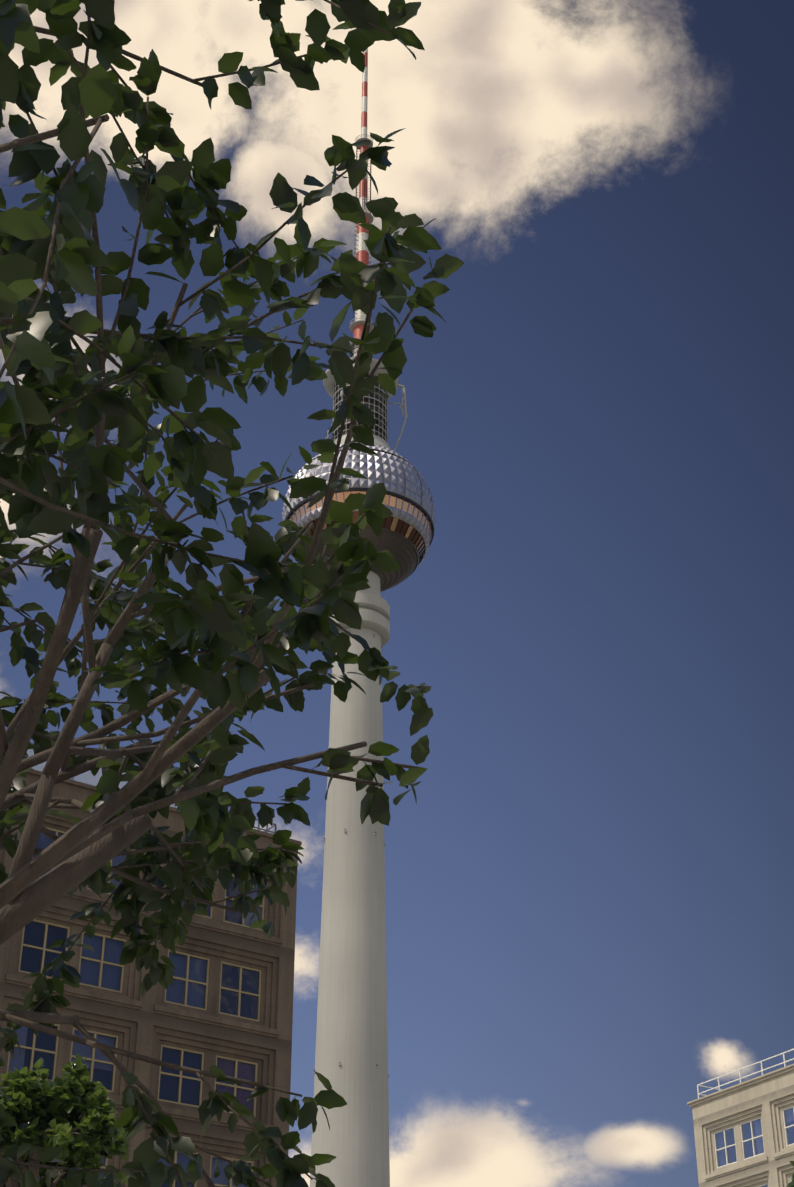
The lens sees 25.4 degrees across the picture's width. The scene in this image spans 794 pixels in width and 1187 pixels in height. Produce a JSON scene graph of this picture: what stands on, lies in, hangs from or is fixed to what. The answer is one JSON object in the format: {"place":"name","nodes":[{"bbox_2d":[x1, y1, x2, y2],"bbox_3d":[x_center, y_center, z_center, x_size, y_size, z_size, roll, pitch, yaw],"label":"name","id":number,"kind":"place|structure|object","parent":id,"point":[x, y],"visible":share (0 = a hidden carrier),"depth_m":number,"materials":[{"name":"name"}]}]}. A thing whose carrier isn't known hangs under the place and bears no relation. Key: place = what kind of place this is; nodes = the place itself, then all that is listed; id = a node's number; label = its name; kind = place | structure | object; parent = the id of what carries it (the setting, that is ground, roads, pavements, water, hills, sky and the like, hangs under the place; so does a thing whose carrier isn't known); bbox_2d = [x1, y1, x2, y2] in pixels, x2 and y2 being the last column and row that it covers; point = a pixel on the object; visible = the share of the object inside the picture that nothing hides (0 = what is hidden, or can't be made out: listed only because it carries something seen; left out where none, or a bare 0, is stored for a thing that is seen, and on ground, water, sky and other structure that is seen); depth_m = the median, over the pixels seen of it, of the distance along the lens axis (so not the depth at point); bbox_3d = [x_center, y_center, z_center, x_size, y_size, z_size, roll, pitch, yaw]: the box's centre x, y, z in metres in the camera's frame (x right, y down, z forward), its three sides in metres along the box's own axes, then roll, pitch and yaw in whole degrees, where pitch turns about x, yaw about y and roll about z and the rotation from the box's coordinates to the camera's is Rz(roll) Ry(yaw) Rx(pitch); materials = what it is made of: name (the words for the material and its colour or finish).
{"place":"outdoors","nodes":[
{"label":"outdoors","id":0,"kind":"place"},
{"bbox_2d":[0,1053,136,1186],"bbox_3d":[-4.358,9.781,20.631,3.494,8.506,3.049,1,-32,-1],"label":"tree","id":1,"kind":"object","parent":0,"point":[86,1134],"visible":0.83,"depth_m":21.98,"materials":[{"name":"green plant"}]},
{"bbox_2d":[0,742,301,1186],"bbox_3d":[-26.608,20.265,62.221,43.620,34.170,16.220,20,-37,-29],"label":"building","id":2,"kind":"structure","parent":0,"point":[224,1001],"depth_m":68.02,"materials":[{"name":"brown stone"}]},
{"bbox_2d":[0,0,463,1186],"bbox_3d":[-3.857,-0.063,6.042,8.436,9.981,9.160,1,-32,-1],"label":"tree","id":3,"kind":"object","parent":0,"point":[234,630],"visible":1,"depth_m":5.96,"materials":[{"name":"green plant"}]},
{"bbox_2d":[282,48,435,1186],"bbox_3d":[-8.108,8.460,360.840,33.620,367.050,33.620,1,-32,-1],"label":"television tower","id":4,"kind":"structure","parent":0,"point":[351,1059],"depth_m":330.65,"materials":[{"name":"concrete"}]},
{"bbox_2d":[0,0,793,1186],"label":"sky","id":5,"kind":"structure","parent":0,"point":[589,875],"materials":[{"name":"blue"}]},
{"bbox_2d":[687,1049,793,1186],"bbox_3d":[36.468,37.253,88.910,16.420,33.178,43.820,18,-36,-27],"label":"building","id":6,"kind":"structure","parent":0,"point":[744,1134],"depth_m":104.53,"materials":[{"name":"grey stone"}]},
{"bbox_2d":[786,1161,793,1186],"bbox_3d":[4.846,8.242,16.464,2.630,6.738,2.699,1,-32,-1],"label":"tree wood","id":7,"kind":"object","parent":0,"point":[790,1184],"visible":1,"depth_m":18.19,"materials":[{"name":"green plant"}]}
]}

